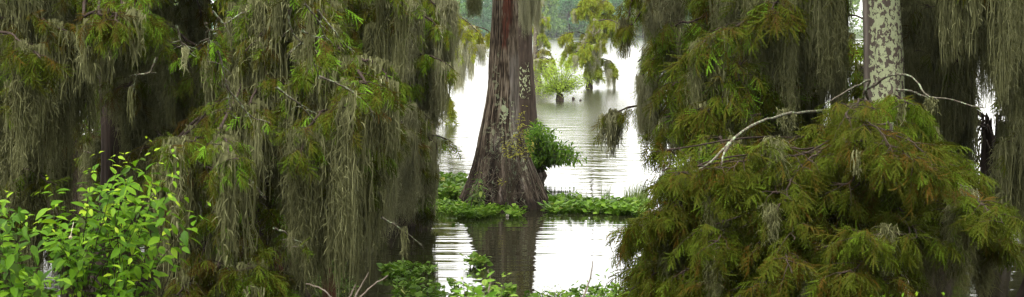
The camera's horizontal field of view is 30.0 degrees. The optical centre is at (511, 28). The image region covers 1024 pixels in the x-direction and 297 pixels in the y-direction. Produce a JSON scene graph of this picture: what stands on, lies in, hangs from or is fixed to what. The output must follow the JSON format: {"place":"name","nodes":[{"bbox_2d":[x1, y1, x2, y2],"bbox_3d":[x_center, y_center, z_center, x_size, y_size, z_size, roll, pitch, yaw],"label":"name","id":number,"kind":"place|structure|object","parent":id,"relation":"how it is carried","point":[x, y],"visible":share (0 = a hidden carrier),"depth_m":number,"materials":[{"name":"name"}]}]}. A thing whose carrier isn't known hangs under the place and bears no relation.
{"place":"outdoors","nodes":[
{"label":"outdoors","id":0,"kind":"place"},
{"bbox_2d":[308,262,358,296],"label":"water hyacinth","id":1,"kind":"object","parent":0,"point":[336,282],"visible":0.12,"depth_m":28.69,"materials":[{"name":"green plant"}]},
{"bbox_2d":[1,39,1023,296],"bbox_3d":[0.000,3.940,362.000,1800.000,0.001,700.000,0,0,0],"label":"lake water","id":2,"kind":"structure","parent":0,"point":[531,251],"depth_m":37.94,"materials":[{"name":"grey liquid"}]},
{"bbox_2d":[0,0,102,288],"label":"bald cypress","id":3,"kind":"object","parent":2,"relation":"on","point":[41,91],"visible":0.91,"depth_m":22.13,"materials":[{"name":"green plant"}]},
{"bbox_2d":[69,67,144,209],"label":"bald cypress","id":4,"kind":"object","parent":2,"relation":"on","point":[87,160],"visible":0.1,"depth_m":41.99,"materials":[{"name":"brown plant"}]},
{"bbox_2d":[48,0,243,283],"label":"bald cypress","id":5,"kind":"object","parent":2,"relation":"on","point":[131,37],"visible":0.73,"depth_m":25.56,"materials":[{"name":"green plant"}]},
{"bbox_2d":[165,0,231,129],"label":"bald cypress","id":6,"kind":"object","parent":2,"relation":"on","point":[222,7],"visible":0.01,"depth_m":39.13,"materials":[{"name":"green plant"}]},
{"bbox_2d":[126,0,424,296],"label":"bald cypress","id":7,"kind":"object","parent":2,"relation":"on","point":[294,154],"visible":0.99,"depth_m":21.13,"materials":[{"name":"green plant"}]},
{"bbox_2d":[275,241,283,276],"bbox_3d":[-3.200,3.575,26.200,0.195,1.371,0.180,0,0,0],"label":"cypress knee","id":8,"kind":"object","parent":2,"relation":"on","point":[279,261],"visible":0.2,"depth_m":26.16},
{"bbox_2d":[322,268,335,296],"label":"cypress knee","id":9,"kind":"object","parent":2,"relation":"on","point":[333,294],"visible":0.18,"depth_m":25.43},
{"bbox_2d":[376,257,438,279],"bbox_3d":[-1.669,3.835,30.467,1.025,0.206,1.514,0,0,0],"label":"water hyacinth","id":10,"kind":"object","parent":2,"relation":"on","point":[391,267],"visible":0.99,"depth_m":30.49,"materials":[{"name":"green plant"}]},
{"bbox_2d":[360,0,462,253],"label":"bald cypress","id":11,"kind":"object","parent":2,"relation":"on","point":[431,74],"visible":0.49,"depth_m":36.24,"materials":[{"name":"green plant"}]},
{"bbox_2d":[433,196,459,214],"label":"water hyacinth","id":12,"kind":"object","parent":2,"relation":"on","point":[445,203],"visible":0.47,"depth_m":41.13,"materials":[{"name":"green plant"}]},
{"bbox_2d":[436,171,467,200],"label":"water hyacinth","id":13,"kind":"object","parent":2,"relation":"on","point":[451,186],"visible":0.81,"depth_m":43.92,"materials":[{"name":"green plant"}]},
{"bbox_2d":[391,276,516,296],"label":"water hyacinth","id":14,"kind":"object","parent":2,"relation":"on","point":[429,290],"visible":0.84,"depth_m":27.95,"materials":[{"name":"green plant"}]},
{"bbox_2d":[431,10,489,124],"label":"bald cypress","id":15,"kind":"object","parent":2,"relation":"on","point":[472,45],"visible":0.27,"depth_m":76.64,"materials":[{"name":"green plant"}]},
{"bbox_2d":[458,251,492,267],"bbox_3d":[-0.578,3.820,31.546,0.514,0.237,0.680,0,0,-26],"label":"water hyacinth","id":16,"kind":"object","parent":2,"relation":"on","point":[475,259],"visible":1,"depth_m":31.51,"materials":[{"name":"green plant"}]},
{"bbox_2d":[451,198,505,218],"bbox_3d":[-0.729,3.821,40.751,1.268,0.235,3.194,0,0,0],"label":"water hyacinth","id":17,"kind":"object","parent":2,"relation":"on","point":[474,211],"visible":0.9,"depth_m":39.96,"materials":[{"name":"green plant"}]},
{"bbox_2d":[458,0,548,210],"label":"bald cypress","id":18,"kind":"object","parent":2,"relation":"in","point":[500,114],"visible":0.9,"depth_m":41.88,"materials":[{"name":"brown plant"}]},
{"bbox_2d":[465,171,487,206],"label":"climbing vine","id":19,"kind":"object","parent":18,"relation":"attached to","point":[479,195],"visible":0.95,"depth_m":40.57,"materials":[{"name":"green plant"}]},
{"bbox_2d":[500,105,534,205],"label":"climbing vine","id":20,"kind":"object","parent":18,"relation":"attached to","point":[512,185],"visible":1,"depth_m":40.76,"materials":[{"name":"green plant"}]},
{"bbox_2d":[503,202,527,217],"bbox_3d":[0.075,3.830,40.291,0.532,0.215,1.769,0,0,0],"label":"water hyacinth","id":21,"kind":"object","parent":2,"relation":"on","point":[511,211],"visible":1,"depth_m":39.89,"materials":[{"name":"green plant"}]},
{"bbox_2d":[518,0,546,176],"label":"bald cypress","id":22,"kind":"object","parent":2,"relation":"in","point":[529,12],"visible":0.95,"depth_m":50.68,"materials":[{"name":"brown plant"}]},
{"bbox_2d":[523,118,588,172],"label":"waterside bush","id":23,"kind":"object","parent":22,"relation":"attached to","point":[546,153],"visible":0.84,"depth_m":49.61,"materials":[{"name":"green plant"}]},
{"bbox_2d":[532,0,554,85],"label":"bald cypress","id":24,"kind":"object","parent":2,"relation":"on","point":[539,53],"visible":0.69,"depth_m":129.72,"materials":[{"name":"green plant"}]},
{"bbox_2d":[535,285,575,296],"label":"water weed","id":25,"kind":"object","parent":2,"relation":"on","point":[554,293],"visible":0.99,"depth_m":22.42,"materials":[{"name":"green plant"}]},
{"bbox_2d":[534,53,593,100],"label":"lake bush","id":26,"kind":"object","parent":2,"relation":"in","point":[560,85],"visible":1,"depth_m":102.81,"materials":[{"name":"green plant"}]},
{"bbox_2d":[523,282,632,296],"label":"water hyacinth","id":27,"kind":"object","parent":2,"relation":"on","point":[577,293],"visible":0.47,"depth_m":27.69,"materials":[{"name":"green plant"}]},
{"bbox_2d":[547,268,631,296],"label":"water weed","id":28,"kind":"object","parent":2,"relation":"on","point":[601,292],"visible":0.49,"depth_m":22.54,"materials":[{"name":"green leaf"}]},
{"bbox_2d":[556,0,626,88],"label":"bald cypress","id":29,"kind":"object","parent":2,"relation":"on","point":[591,50],"visible":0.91,"depth_m":124.07,"materials":[{"name":"green plant"}]},
{"bbox_2d":[537,190,653,216],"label":"water hyacinth","id":30,"kind":"object","parent":2,"relation":"on","point":[578,203],"visible":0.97,"depth_m":40.74,"materials":[{"name":"green plant"}]},
{"bbox_2d":[591,0,710,168],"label":"bald cypress","id":31,"kind":"object","parent":2,"relation":"on","point":[654,15],"visible":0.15,"depth_m":33.12,"materials":[{"name":"green plant"}]},
{"bbox_2d":[639,0,856,182],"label":"bald cypress","id":32,"kind":"object","parent":2,"relation":"on","point":[736,68],"visible":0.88,"depth_m":24.27,"materials":[{"name":"green plant"}]},
{"bbox_2d":[603,0,1023,296],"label":"bald cypress","id":33,"kind":"object","parent":2,"relation":"on","point":[874,189],"visible":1,"depth_m":18.69,"materials":[{"name":"green plant"}]},
{"bbox_2d":[778,4,863,141],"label":"bald cypress","id":34,"kind":"object","parent":2,"relation":"on","point":[857,76],"visible":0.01,"depth_m":43.80,"materials":[{"name":"green plant"}]},
{"bbox_2d":[900,0,997,274],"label":"bald cypress","id":35,"kind":"object","parent":2,"relation":"on","point":[934,77],"visible":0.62,"depth_m":25.79,"materials":[{"name":"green plant"}]},
{"bbox_2d":[965,91,981,193],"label":"bald cypress","id":36,"kind":"object","parent":2,"relation":"on","point":[978,163],"depth_m":40.70,"materials":[{"name":"green plant"}]},
{"bbox_2d":[932,0,1023,296],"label":"bald cypress","id":37,"kind":"object","parent":2,"relation":"on","point":[961,22],"visible":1,"depth_m":23.72,"materials":[{"name":"green plant"}]},
{"bbox_2d":[971,109,1008,265],"bbox_3d":[7.987,2.787,32.013,0.826,2.906,0.720,0,0,0],"label":"tree stump","id":38,"kind":"object","parent":2,"relation":"on","point":[988,135],"visible":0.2,"depth_m":31.91,"materials":[{"name":"brown plant"}]},
{"bbox_2d":[990,83,1013,118],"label":"bald cypress","id":39,"kind":"object","parent":2,"relation":"on","point":[996,106],"depth_m":44.03,"materials":[{"name":"grey plant"}]},
{"bbox_2d":[212,29,862,38],"bbox_3d":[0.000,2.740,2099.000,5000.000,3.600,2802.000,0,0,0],"label":"shore ground","id":40,"kind":"structure","parent":0,"point":[640,37],"depth_m":717.26,"materials":[{"name":"soil"}]},
{"bbox_2d":[212,0,691,35],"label":"wood","id":41,"kind":"object","parent":40,"relation":"on","point":[532,24],"visible":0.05,"depth_m":720.61,"materials":[{"name":"green plant"}]},
{"bbox_2d":[457,3,476,27],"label":"tree","id":42,"kind":"object","parent":40,"relation":"on","point":[463,11],"visible":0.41,"depth_m":704.47,"materials":[{"name":"green plant"}]},
{"bbox_2d":[472,0,491,36],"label":"tree","id":43,"kind":"object","parent":40,"relation":"on","point":[485,23],"visible":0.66,"depth_m":702.90,"materials":[{"name":"green plant"}]},
{"bbox_2d":[174,0,862,35],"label":"wood","id":44,"kind":"object","parent":40,"relation":"on","point":[856,2],"visible":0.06,"depth_m":733.35,"materials":[{"name":"green plant"}]},
{"bbox_2d":[175,0,862,36],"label":"wood","id":45,"kind":"object","parent":40,"relation":"on","point":[565,17],"visible":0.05,"depth_m":716.51,"materials":[{"name":"green plant"}]},
{"bbox_2d":[541,0,551,30],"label":"tree","id":46,"kind":"object","parent":40,"relation":"on","point":[546,7],"visible":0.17,"depth_m":705.64,"materials":[{"name":"green plant"}]},
{"bbox_2d":[547,5,573,36],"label":"tree","id":47,"kind":"object","parent":40,"relation":"on","point":[557,23],"visible":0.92,"depth_m":708.14,"materials":[{"name":"green plant"}]},
{"bbox_2d":[558,0,583,31],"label":"tree","id":48,"kind":"object","parent":40,"relation":"on","point":[568,5],"visible":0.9,"depth_m":706.74,"materials":[{"name":"green plant"}]},
{"bbox_2d":[570,18,586,36],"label":"tree","id":49,"kind":"object","parent":40,"relation":"on","point":[581,28],"visible":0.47,"depth_m":708.77,"materials":[{"name":"green plant"}]},
{"bbox_2d":[607,0,625,18],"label":"tree","id":50,"kind":"object","parent":40,"relation":"on","point":[615,3],"visible":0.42,"depth_m":707.72,"materials":[{"name":"green plant"}]},
{"bbox_2d":[212,0,862,28],"label":"sky","id":51,"kind":"structure","parent":0,"point":[859,11],"materials":[{"name":"white"}]},
{"bbox_2d":[600,183,610,199],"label":"grass","id":52,"kind":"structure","parent":0,"point":[604,194],"depth_m":43.15,"materials":[{"name":"plant"}]},
{"bbox_2d":[622,178,650,210],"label":"grass","id":53,"kind":"structure","parent":0,"point":[637,195],"depth_m":42.99,"materials":[{"name":"plant"}]},
{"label":"bank ground","id":54,"kind":"structure","parent":0,"visible":0},
{"bbox_2d":[0,191,71,296],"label":"buttonbush","id":55,"kind":"object","parent":54,"relation":"on","point":[17,277],"visible":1,"depth_m":17.09,"materials":[{"name":"green plant"}]},
{"bbox_2d":[21,136,210,296],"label":"buttonbush","id":56,"kind":"object","parent":54,"relation":"on","point":[79,273],"visible":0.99,"depth_m":18.28,"materials":[{"name":"green plant"}]},
{"bbox_2d":[306,284,330,296],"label":"dead twig","id":57,"kind":"object","parent":54,"relation":"on","point":[320,288],"visible":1,"depth_m":15.80,"materials":[{"name":"wood"}]},
{"bbox_2d":[355,272,368,296],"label":"dead twig","id":58,"kind":"object","parent":54,"relation":"on","point":[361,285],"visible":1,"depth_m":15.50,"materials":[{"name":"wood"}]},
{"bbox_2d":[360,275,387,296],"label":"dead twig","id":59,"kind":"object","parent":54,"relation":"on","point":[372,286],"visible":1,"depth_m":15.70,"materials":[{"name":"wood"}]},
{"bbox_2d":[451,267,517,296],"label":"bank sapling","id":60,"kind":"object","parent":54,"relation":"on","point":[478,290],"visible":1,"depth_m":14.19,"materials":[{"name":"green plant"}]},
{"bbox_2d":[582,261,592,296],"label":"dead twig","id":61,"kind":"object","parent":54,"relation":"on","point":[588,281],"visible":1,"depth_m":16.00,"materials":[{"name":"grey wood"}]},
{"bbox_2d":[870,291,944,296],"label":"shrub","id":62,"kind":"object","parent":54,"relation":"on","point":[943,293],"visible":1,"depth_m":17.35,"materials":[{"name":"green plant"}]}
]}

